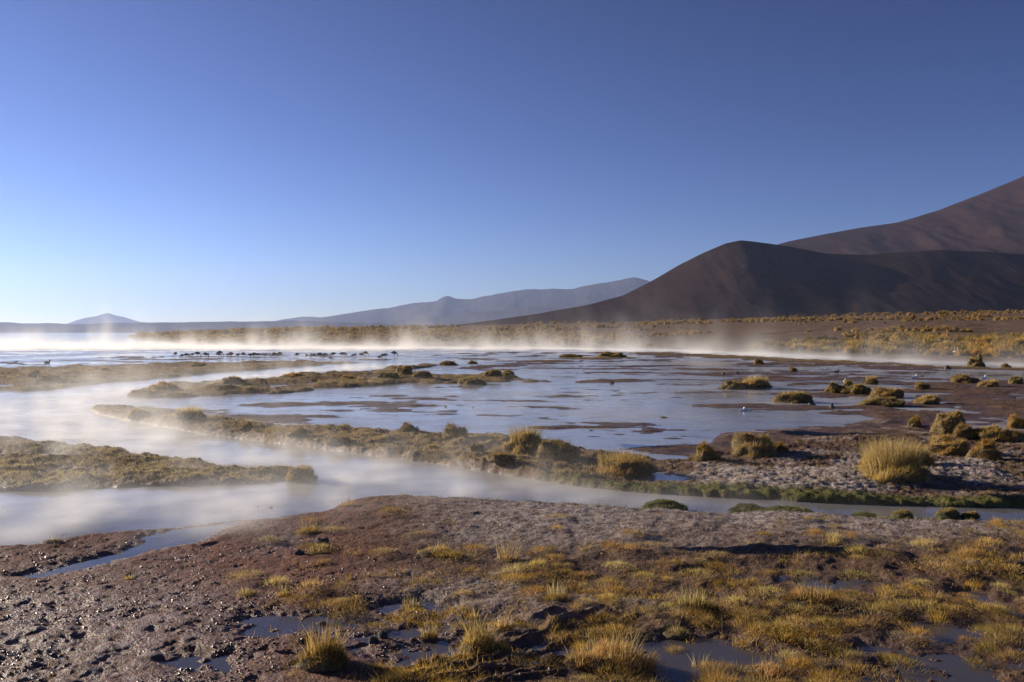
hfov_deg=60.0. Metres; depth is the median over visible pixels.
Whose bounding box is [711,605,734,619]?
grass tuft
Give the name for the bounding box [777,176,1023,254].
mountain
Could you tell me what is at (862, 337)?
grass tussock
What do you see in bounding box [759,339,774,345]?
grass tussock
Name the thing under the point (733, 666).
grass tuft
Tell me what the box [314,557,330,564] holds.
grass tuft
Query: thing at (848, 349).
grass tussock
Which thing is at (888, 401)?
grass tussock
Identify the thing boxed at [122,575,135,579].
grass tuft
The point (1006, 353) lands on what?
grass tussock
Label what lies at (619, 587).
grass tuft
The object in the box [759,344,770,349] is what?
grass tussock
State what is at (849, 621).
grass tuft
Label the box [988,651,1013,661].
grass tuft
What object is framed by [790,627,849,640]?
grass tuft
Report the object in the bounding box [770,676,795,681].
grass tuft
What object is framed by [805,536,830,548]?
grass tuft
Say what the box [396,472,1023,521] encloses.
moss grass
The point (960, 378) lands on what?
grass hummock
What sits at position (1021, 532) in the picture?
grass tuft
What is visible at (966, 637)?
grass tuft
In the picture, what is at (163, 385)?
grass tussock
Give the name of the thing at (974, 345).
grass tussock
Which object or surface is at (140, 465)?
grass
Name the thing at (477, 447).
grass tussock
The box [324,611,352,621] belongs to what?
grass tuft
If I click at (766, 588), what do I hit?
grass tuft
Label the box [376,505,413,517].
grass tuft
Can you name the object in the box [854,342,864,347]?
grass tussock
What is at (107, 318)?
mountain
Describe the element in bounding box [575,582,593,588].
grass tuft
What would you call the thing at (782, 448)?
grass tussock
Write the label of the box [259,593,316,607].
grass tuft
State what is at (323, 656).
grass tuft
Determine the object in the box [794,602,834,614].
grass tuft
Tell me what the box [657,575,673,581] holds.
grass tuft
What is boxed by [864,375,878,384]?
grass tussock
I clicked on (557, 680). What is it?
grass tuft
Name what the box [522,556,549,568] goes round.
grass tuft
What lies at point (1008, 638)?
grass tuft
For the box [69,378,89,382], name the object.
grass hummock
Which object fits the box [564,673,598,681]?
grass tuft
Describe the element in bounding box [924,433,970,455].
grass tussock
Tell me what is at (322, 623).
stone
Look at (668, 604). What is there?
grass tuft
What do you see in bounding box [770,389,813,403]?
grass tussock
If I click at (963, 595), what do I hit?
grass tuft
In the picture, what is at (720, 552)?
grass tuft
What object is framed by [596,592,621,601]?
grass tuft
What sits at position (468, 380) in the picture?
grass hummock
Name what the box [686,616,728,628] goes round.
grass tuft
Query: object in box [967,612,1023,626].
grass tuft
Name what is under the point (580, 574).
grass tuft
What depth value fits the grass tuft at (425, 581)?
7.59 m
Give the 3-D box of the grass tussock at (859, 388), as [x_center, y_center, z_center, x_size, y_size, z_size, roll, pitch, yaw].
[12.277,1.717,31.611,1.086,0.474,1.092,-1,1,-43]
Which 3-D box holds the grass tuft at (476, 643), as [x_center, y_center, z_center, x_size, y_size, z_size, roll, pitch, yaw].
[-0.205,1.980,6.050,0.379,0.329,0.315,0,1,0]
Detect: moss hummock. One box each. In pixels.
[641,498,688,510]
[728,502,763,512]
[754,504,814,512]
[851,511,875,517]
[890,509,914,518]
[934,507,960,519]
[960,510,979,519]
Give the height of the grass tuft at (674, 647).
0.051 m
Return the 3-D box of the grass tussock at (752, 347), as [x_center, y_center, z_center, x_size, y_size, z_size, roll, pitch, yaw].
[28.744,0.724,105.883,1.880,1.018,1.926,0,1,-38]
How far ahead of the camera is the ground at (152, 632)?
9.23 m
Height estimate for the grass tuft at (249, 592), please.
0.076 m
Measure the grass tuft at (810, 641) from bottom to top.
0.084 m
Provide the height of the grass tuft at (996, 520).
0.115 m
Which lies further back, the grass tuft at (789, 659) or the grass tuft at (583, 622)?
the grass tuft at (583, 622)
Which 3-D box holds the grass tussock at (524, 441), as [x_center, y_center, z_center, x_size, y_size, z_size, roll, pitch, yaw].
[0.225,1.679,15.457,0.877,0.591,0.784,0,1,19]
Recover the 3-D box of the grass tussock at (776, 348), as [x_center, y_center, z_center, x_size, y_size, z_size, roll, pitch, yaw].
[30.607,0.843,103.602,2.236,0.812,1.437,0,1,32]
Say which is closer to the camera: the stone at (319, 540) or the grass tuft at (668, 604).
the grass tuft at (668, 604)
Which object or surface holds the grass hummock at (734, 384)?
on the water
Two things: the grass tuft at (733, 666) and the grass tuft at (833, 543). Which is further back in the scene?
the grass tuft at (833, 543)
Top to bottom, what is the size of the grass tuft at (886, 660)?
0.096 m
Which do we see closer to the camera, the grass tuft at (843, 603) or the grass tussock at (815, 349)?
the grass tuft at (843, 603)
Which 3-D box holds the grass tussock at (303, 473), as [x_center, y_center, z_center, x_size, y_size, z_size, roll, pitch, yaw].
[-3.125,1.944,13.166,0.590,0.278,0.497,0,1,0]
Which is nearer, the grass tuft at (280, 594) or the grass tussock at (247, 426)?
the grass tuft at (280, 594)
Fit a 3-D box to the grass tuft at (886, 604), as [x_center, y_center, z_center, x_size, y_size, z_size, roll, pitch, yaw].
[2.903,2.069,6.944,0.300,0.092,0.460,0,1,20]
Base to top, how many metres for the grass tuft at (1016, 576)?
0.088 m
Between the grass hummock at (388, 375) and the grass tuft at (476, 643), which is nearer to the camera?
the grass tuft at (476, 643)
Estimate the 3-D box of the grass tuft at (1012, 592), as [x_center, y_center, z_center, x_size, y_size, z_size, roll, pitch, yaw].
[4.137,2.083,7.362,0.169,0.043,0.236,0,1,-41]
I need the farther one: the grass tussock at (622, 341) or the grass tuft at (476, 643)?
the grass tussock at (622, 341)
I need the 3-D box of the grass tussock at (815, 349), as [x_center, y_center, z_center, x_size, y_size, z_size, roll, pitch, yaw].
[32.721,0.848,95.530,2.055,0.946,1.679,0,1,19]
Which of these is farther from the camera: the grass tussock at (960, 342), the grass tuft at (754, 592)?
the grass tussock at (960, 342)
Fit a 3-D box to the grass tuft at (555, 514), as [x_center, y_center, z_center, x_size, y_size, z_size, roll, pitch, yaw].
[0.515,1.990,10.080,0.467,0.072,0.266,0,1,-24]
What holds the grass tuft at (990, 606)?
on the ground at (152, 632)
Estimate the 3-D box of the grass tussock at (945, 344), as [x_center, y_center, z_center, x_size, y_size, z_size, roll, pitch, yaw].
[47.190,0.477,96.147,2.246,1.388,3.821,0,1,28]
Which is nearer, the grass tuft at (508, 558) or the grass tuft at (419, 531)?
the grass tuft at (508, 558)
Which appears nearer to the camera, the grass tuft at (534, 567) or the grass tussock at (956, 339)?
the grass tuft at (534, 567)
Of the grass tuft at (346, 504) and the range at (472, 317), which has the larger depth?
the range at (472, 317)
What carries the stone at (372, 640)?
on the ground at (152, 632)
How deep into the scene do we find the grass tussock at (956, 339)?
128.74 m
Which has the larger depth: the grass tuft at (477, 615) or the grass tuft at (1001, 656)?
the grass tuft at (477, 615)
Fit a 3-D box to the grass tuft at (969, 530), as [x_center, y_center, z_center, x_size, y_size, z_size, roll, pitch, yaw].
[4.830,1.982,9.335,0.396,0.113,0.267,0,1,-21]
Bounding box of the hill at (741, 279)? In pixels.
[453,240,1023,325]
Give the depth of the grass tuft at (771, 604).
6.91 m
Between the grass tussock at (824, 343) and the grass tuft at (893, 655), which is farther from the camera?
the grass tussock at (824, 343)
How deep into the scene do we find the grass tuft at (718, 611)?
6.73 m
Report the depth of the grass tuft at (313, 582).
7.39 m
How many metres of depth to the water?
19.72 m
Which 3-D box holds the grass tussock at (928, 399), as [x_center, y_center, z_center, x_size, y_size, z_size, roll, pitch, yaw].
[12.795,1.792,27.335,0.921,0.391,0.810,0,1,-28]
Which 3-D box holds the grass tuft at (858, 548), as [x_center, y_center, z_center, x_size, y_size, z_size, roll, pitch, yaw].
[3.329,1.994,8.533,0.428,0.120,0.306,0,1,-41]
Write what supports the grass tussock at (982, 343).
on the ground at (152, 632)
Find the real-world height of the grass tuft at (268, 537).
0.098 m
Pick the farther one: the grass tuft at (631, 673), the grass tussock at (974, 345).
the grass tussock at (974, 345)
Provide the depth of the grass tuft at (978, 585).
7.58 m
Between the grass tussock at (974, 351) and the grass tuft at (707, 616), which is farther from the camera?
the grass tussock at (974, 351)
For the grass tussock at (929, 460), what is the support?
on the ground at (152, 632)
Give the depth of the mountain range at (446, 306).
15798.94 m
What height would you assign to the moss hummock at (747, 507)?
0.129 m
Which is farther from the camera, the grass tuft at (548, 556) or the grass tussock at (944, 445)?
the grass tussock at (944, 445)
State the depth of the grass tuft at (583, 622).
6.58 m
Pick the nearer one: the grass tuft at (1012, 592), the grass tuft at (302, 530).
the grass tuft at (1012, 592)
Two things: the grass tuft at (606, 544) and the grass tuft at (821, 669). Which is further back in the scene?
the grass tuft at (606, 544)
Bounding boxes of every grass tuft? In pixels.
[43,535,62,543]
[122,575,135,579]
[221,567,267,582]
[232,588,261,596]
[236,585,255,595]
[251,534,285,542]
[256,574,296,587]
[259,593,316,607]
[277,584,289,596]
[283,575,325,596]
[293,611,357,672]
[294,528,310,535]
[295,542,320,550]
[297,515,321,533]
[297,597,363,616]
[303,516,321,522]
[306,541,336,550]
[307,544,326,554]
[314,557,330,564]
[317,525,352,532]
[317,583,355,592]
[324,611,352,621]
[335,578,350,584]
[338,495,356,506]
[358,620,391,632]
[370,546,396,559]
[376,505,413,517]
[400,597,423,609]
[405,529,435,536]
[409,578,444,584]
[416,538,452,556]
[416,619,438,639]
[430,546,459,560]
[434,547,478,565]
[447,642,472,662]
[452,589,473,597]
[457,543,491,554]
[457,610,505,656]
[468,608,480,619]
[483,619,504,633]
[487,571,534,588]
[487,629,513,653]
[494,533,522,561]
[495,612,510,629]
[497,562,532,572]
[497,572,519,584]
[499,652,531,665]
[504,620,535,629]
[509,564,548,573]
[509,571,559,580]
[509,583,551,597]
[513,651,579,679]
[516,584,558,593]
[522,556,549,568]
[526,545,550,553]
[535,675,575,681]
[538,589,562,601]
[539,553,566,562]
[541,568,578,575]
[541,630,570,645]
[542,513,571,519]
[544,545,559,550]
[545,561,562,568]
[545,579,570,601]
[548,524,567,530]
[551,551,564,561]
[555,618,587,627]
[561,562,574,567]
[563,637,594,669]
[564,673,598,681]
[568,570,590,578]
[569,599,584,612]
[569,640,590,651]
[570,595,596,605]
[570,623,628,646]
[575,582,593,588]
[576,618,660,680]
[577,586,596,593]
[577,608,633,625]
[579,667,651,681]
[581,625,624,637]
[585,621,652,638]
[587,654,654,681]
[588,575,625,596]
[592,583,629,594]
[594,593,621,607]
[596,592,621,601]
[600,544,643,555]
[601,560,632,572]
[602,539,619,548]
[606,665,653,681]
[613,526,644,538]
[624,570,660,581]
[626,600,668,618]
[632,656,678,681]
[637,540,672,548]
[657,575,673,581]
[659,601,671,607]
[662,644,685,652]
[663,617,692,639]
[664,603,692,617]
[669,583,722,617]
[670,566,717,580]
[680,605,715,618]
[682,658,743,680]
[685,557,707,563]
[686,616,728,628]
[686,652,710,668]
[689,609,720,630]
[689,667,740,681]
[692,674,753,681]
[695,607,717,623]
[697,663,731,681]
[702,561,743,574]
[703,549,733,557]
[703,560,733,572]
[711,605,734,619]
[712,605,785,620]
[713,578,721,584]
[716,593,760,606]
[719,657,753,672]
[719,672,776,681]
[722,565,750,577]
[722,603,770,625]
[733,609,762,622]
[740,584,786,598]
[744,653,787,676]
[745,586,760,597]
[745,617,775,638]
[745,668,764,677]
[749,622,803,631]
[752,657,791,681]
[754,531,770,535]
[757,608,771,615]
[758,568,778,575]
[759,595,782,607]
[766,616,800,632]
[768,649,814,679]
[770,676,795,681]
[773,626,799,643]
[773,649,801,661]
[775,614,815,638]
[775,654,821,676]
[777,612,806,620]
[779,599,810,615]
[780,568,818,579]
[783,579,842,608]
[790,606,817,620]
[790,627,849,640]
[793,635,839,653]
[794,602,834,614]
[799,655,839,670]
[803,527,823,536]
[803,613,847,627]
[803,666,867,681]
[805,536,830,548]
[805,664,830,677]
[807,668,828,681]
[809,638,831,646]
[814,675,838,681]
[817,515,837,521]
[822,531,845,538]
[825,597,860,616]
[825,645,862,658]
[826,528,842,545]
[827,616,888,629]
[828,660,902,681]
[832,568,878,582]
[832,586,863,599]
[837,593,873,604]
[841,528,859,539]
[842,618,866,626]
[843,544,869,556]
[843,648,866,657]
[847,610,887,625]
[848,553,868,559]
[851,600,903,621]
[852,548,910,560]
[869,596,901,617]
[872,587,912,601]
[877,651,915,668]
[878,652,931,674]
[880,594,918,612]
[881,629,934,645]
[894,622,936,644]
[900,597,953,612]
[906,536,940,548]
[908,578,936,587]
[909,558,972,579]
[910,582,923,589]
[918,587,956,603]
[925,605,951,625]
[936,603,973,615]
[943,595,1006,613]
[949,549,979,557]
[949,592,977,600]
[953,546,986,557]
[954,634,980,640]
[957,654,990,669]
[958,525,979,534]
[962,578,985,591]
[965,623,1010,642]
[965,635,1002,653]
[966,602,1014,615]
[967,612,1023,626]
[969,620,1023,643]
[971,535,1008,550]
[979,631,1023,645]
[980,621,1022,634]
[980,631,1021,646]
[981,602,1015,615]
[983,523,1018,531]
[984,644,1023,666]
[988,515,1004,523]
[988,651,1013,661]
[990,560,1023,575]
[990,581,1016,591]
[996,572,1023,588]
[998,519,1023,526]
[1000,552,1023,559]
[1003,588,1020,595]
[1008,529,1023,535]
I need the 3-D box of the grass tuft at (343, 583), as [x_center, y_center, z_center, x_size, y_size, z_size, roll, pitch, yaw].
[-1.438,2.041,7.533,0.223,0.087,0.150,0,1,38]
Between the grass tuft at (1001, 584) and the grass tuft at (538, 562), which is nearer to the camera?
the grass tuft at (1001, 584)
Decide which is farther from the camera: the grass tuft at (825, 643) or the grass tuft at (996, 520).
the grass tuft at (996, 520)
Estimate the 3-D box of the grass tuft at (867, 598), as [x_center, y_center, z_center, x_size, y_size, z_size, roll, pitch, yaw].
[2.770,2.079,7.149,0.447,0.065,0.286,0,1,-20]
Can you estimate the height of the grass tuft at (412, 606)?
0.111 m
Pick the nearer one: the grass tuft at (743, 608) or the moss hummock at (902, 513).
the grass tuft at (743, 608)
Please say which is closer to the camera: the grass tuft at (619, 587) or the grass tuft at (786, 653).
the grass tuft at (786, 653)
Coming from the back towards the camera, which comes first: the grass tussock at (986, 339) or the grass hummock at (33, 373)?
the grass tussock at (986, 339)
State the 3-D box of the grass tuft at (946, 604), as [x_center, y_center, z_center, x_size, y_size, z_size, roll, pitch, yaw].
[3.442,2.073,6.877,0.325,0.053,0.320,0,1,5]
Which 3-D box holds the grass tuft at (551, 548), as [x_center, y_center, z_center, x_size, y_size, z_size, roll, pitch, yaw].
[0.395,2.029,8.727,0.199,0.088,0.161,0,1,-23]
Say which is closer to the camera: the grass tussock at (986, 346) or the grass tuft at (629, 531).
the grass tuft at (629, 531)
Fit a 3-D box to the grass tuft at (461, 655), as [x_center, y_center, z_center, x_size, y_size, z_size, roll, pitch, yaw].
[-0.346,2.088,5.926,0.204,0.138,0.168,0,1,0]
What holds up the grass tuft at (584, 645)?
on the ground at (152, 632)
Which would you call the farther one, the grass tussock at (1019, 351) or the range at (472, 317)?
the range at (472, 317)
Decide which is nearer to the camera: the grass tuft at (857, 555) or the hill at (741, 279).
the grass tuft at (857, 555)
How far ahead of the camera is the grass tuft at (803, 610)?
6.78 m
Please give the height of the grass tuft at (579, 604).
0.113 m
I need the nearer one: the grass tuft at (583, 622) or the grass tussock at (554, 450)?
the grass tuft at (583, 622)
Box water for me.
[0,333,1023,681]
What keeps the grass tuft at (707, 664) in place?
on the ground at (152, 632)
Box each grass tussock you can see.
[127,407,150,418]
[148,381,179,389]
[173,405,206,420]
[237,421,255,431]
[283,464,318,482]
[286,425,307,436]
[325,434,350,444]
[398,421,418,431]
[442,422,469,439]
[469,441,485,452]
[501,422,549,454]
[535,435,580,460]
[553,339,561,344]
[589,336,599,341]
[592,446,657,477]
[617,336,626,343]
[690,440,725,461]
[729,429,780,457]
[743,374,771,388]
[747,345,760,349]
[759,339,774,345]
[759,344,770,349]
[766,345,780,350]
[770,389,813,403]
[773,441,788,451]
[789,342,806,350]
[803,342,823,349]
[808,345,823,351]
[815,339,834,347]
[823,344,834,351]
[824,381,845,392]
[826,340,839,346]
[835,342,849,348]
[839,383,871,393]
[842,345,853,352]
[846,338,860,345]
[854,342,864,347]
[854,435,933,483]
[856,395,904,406]
[857,335,867,340]
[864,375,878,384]
[865,341,884,353]
[868,386,904,397]
[879,346,902,353]
[880,347,897,353]
[884,337,903,348]
[898,341,909,348]
[906,415,923,427]
[910,443,937,465]
[911,339,924,344]
[913,393,940,404]
[914,381,930,388]
[919,334,937,343]
[919,345,931,351]
[921,348,940,354]
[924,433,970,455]
[929,409,965,433]
[936,335,945,340]
[938,347,954,354]
[941,341,954,348]
[949,422,979,438]
[952,336,959,342]
[954,340,969,347]
[954,349,965,355]
[965,336,973,342]
[966,353,985,366]
[966,437,1004,460]
[967,342,981,349]
[967,346,988,354]
[968,340,991,347]
[976,424,1023,442]
[979,335,993,342]
[979,342,995,348]
[981,350,991,356]
[983,345,1004,355]
[990,335,1003,341]
[992,347,1017,356]
[997,343,1017,352]
[1000,339,1020,344]
[1004,340,1021,349]
[1006,412,1023,428]
[1008,376,1023,383]
[1012,345,1023,354]
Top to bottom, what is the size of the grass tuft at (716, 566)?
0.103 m
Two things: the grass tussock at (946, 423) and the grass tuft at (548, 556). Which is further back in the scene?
the grass tussock at (946, 423)
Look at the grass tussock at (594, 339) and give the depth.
161.34 m
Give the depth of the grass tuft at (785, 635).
6.20 m
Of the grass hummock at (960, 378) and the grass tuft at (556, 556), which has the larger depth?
the grass hummock at (960, 378)
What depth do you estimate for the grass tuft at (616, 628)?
6.44 m
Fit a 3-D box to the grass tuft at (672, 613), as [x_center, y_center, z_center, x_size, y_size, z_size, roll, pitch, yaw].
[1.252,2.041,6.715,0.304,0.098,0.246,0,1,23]
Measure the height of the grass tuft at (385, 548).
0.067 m
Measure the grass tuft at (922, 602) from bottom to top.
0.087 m
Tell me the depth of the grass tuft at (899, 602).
6.97 m
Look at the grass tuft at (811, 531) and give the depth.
9.29 m
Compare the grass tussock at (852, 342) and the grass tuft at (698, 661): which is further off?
the grass tussock at (852, 342)
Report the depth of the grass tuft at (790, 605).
6.84 m
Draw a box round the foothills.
[0,320,432,332]
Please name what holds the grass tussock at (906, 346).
on the ground at (152, 632)
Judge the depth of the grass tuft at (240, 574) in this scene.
7.71 m
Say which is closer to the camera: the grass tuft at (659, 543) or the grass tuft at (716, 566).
the grass tuft at (716, 566)
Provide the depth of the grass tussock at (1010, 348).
82.12 m
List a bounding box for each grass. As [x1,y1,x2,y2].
[0,355,1023,521]
[0,505,1023,681]
[135,309,1023,358]
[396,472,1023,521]
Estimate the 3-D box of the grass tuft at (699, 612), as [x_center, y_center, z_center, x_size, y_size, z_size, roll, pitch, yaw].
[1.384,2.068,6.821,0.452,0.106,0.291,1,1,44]
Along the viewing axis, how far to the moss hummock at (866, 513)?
10.50 m
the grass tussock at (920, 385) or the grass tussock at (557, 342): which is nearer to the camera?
the grass tussock at (920, 385)
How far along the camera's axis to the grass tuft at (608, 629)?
6.43 m
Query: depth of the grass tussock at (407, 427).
18.67 m
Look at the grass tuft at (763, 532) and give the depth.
9.34 m
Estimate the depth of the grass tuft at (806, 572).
8.00 m
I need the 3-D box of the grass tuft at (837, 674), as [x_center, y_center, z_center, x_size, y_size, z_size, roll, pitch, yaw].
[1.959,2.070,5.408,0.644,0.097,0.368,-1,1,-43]
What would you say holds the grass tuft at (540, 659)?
on the ground at (152, 632)
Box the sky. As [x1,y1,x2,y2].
[0,0,1023,323]
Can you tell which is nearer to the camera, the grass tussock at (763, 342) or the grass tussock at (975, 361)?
the grass tussock at (975, 361)
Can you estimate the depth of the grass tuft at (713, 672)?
5.60 m
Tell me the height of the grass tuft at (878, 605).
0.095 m
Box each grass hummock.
[27,368,41,377]
[34,374,60,380]
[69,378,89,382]
[86,367,112,370]
[188,361,205,366]
[222,375,245,385]
[282,371,304,377]
[340,374,355,378]
[364,435,387,442]
[377,372,399,377]
[396,365,412,374]
[412,370,432,376]
[422,444,439,450]
[438,360,457,364]
[457,376,486,384]
[482,369,502,376]
[486,452,515,463]
[502,369,514,374]
[559,353,582,356]
[596,351,626,356]
[719,380,748,389]
[754,358,763,363]
[789,366,797,371]
[843,380,852,385]
[950,374,979,382]
[977,379,999,386]
[1001,362,1011,367]
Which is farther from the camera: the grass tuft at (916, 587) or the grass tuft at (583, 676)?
the grass tuft at (916, 587)
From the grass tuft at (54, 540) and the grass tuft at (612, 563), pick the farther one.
the grass tuft at (54, 540)
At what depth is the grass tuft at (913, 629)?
6.37 m
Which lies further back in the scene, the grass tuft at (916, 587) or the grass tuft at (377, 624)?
the grass tuft at (916, 587)
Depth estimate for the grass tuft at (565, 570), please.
7.93 m
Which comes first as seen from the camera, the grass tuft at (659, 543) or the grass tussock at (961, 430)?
the grass tuft at (659, 543)
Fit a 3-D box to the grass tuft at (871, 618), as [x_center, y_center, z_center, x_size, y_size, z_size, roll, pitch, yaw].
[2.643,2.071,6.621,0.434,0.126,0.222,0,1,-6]
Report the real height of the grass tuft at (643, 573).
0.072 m
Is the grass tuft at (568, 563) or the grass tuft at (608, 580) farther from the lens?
the grass tuft at (568, 563)
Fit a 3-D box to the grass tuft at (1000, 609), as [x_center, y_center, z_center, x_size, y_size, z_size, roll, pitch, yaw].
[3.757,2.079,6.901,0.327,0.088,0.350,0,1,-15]
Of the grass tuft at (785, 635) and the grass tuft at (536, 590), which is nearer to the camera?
the grass tuft at (785, 635)
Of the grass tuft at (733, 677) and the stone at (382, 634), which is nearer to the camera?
the grass tuft at (733, 677)
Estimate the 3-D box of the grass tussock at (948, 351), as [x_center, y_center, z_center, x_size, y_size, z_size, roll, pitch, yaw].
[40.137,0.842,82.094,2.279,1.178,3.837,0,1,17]
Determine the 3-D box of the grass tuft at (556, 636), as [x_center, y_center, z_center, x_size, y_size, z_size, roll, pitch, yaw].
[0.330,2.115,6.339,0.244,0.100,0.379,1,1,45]
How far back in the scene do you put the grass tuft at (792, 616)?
6.71 m
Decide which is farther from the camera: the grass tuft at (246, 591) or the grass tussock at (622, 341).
the grass tussock at (622, 341)
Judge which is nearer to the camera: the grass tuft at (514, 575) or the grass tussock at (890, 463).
the grass tuft at (514, 575)
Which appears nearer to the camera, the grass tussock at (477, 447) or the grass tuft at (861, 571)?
the grass tuft at (861, 571)
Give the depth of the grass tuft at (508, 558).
8.42 m
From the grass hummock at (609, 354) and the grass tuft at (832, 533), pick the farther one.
the grass hummock at (609, 354)
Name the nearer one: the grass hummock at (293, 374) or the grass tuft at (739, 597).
the grass tuft at (739, 597)
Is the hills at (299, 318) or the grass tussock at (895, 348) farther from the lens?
the hills at (299, 318)
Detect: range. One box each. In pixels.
[303,277,649,322]
[380,303,592,325]
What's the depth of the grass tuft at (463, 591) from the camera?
7.25 m
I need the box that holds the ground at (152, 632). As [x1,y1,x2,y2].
[0,310,1023,681]
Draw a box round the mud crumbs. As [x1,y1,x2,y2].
[0,503,798,681]
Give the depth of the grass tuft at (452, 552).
8.40 m
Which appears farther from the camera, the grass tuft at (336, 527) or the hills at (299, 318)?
the hills at (299, 318)
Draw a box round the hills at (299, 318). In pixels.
[277,317,318,320]
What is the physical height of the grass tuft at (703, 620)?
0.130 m
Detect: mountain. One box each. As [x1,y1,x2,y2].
[67,313,139,323]
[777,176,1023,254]
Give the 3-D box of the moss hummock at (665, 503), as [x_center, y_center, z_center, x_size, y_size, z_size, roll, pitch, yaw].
[1.890,2.019,10.943,0.611,0.172,0.525,0,1,0]
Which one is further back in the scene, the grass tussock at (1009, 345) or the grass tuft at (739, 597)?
the grass tussock at (1009, 345)
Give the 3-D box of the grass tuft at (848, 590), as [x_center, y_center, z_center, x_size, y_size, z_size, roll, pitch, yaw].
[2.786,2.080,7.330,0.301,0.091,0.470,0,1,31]
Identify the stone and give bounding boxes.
[294,549,304,555]
[313,537,329,544]
[315,621,325,624]
[368,636,377,643]
[378,630,387,638]
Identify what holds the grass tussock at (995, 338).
on the ground at (152, 632)
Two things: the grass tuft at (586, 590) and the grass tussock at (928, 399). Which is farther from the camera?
the grass tussock at (928, 399)
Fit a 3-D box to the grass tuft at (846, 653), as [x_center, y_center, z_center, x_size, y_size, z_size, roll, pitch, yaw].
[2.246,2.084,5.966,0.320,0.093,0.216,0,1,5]
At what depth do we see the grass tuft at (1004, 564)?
7.96 m
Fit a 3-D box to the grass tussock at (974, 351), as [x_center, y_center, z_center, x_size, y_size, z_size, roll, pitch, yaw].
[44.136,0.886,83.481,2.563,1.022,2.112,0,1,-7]
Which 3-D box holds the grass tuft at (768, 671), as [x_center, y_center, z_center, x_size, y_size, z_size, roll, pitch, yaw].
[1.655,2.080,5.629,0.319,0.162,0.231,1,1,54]
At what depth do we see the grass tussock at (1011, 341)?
109.25 m
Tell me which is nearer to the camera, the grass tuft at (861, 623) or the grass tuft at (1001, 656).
the grass tuft at (1001, 656)
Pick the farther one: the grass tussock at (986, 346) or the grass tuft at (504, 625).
the grass tussock at (986, 346)
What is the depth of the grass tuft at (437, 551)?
8.49 m
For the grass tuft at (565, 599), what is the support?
on the ground at (152, 632)
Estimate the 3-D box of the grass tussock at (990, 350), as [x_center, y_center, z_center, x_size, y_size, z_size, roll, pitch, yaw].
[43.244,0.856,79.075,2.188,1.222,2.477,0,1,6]
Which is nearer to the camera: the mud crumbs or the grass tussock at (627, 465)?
the mud crumbs
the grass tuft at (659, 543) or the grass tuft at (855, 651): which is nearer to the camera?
the grass tuft at (855, 651)
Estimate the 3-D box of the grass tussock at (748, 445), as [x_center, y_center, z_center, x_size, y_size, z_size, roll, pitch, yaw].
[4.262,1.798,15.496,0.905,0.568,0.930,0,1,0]
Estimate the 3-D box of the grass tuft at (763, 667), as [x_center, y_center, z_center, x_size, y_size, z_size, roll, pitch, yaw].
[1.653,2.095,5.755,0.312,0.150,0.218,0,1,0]
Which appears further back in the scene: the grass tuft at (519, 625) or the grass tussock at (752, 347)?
the grass tussock at (752, 347)
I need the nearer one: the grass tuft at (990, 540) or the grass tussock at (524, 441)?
the grass tuft at (990, 540)
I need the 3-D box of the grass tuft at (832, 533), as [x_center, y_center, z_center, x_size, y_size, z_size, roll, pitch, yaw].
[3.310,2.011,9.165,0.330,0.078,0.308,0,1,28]
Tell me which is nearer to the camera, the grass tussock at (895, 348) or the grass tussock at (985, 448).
the grass tussock at (985, 448)
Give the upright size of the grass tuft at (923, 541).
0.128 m
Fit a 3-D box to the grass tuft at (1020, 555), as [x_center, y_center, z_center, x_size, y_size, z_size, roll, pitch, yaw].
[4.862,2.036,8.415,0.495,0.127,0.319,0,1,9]
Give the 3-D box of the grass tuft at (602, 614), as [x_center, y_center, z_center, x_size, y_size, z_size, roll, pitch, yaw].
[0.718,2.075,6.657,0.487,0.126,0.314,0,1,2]
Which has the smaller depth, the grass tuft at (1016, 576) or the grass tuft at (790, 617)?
the grass tuft at (790, 617)
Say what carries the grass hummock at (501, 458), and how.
on the ground at (152, 632)
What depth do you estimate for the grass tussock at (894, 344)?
96.19 m
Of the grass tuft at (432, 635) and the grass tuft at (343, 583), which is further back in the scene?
the grass tuft at (343, 583)
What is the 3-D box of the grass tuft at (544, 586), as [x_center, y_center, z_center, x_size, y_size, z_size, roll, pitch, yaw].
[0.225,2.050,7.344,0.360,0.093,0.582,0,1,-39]
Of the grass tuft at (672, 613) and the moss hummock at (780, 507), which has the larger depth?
the moss hummock at (780, 507)
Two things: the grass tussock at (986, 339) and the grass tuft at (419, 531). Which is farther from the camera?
the grass tussock at (986, 339)
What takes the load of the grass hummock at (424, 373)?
on the ground at (152, 632)
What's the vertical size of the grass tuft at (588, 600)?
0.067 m
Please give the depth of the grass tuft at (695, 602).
6.85 m
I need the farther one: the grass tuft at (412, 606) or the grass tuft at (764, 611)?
the grass tuft at (412, 606)
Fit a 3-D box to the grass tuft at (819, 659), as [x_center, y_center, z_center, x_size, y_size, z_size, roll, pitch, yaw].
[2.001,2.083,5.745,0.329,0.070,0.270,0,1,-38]
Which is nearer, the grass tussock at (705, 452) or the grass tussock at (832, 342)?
the grass tussock at (705, 452)
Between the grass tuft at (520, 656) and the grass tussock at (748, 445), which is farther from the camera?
the grass tussock at (748, 445)
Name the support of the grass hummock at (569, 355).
on the water
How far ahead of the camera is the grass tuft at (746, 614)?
6.62 m
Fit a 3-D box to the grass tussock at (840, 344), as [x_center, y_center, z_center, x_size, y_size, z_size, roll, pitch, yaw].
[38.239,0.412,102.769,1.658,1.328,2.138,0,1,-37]

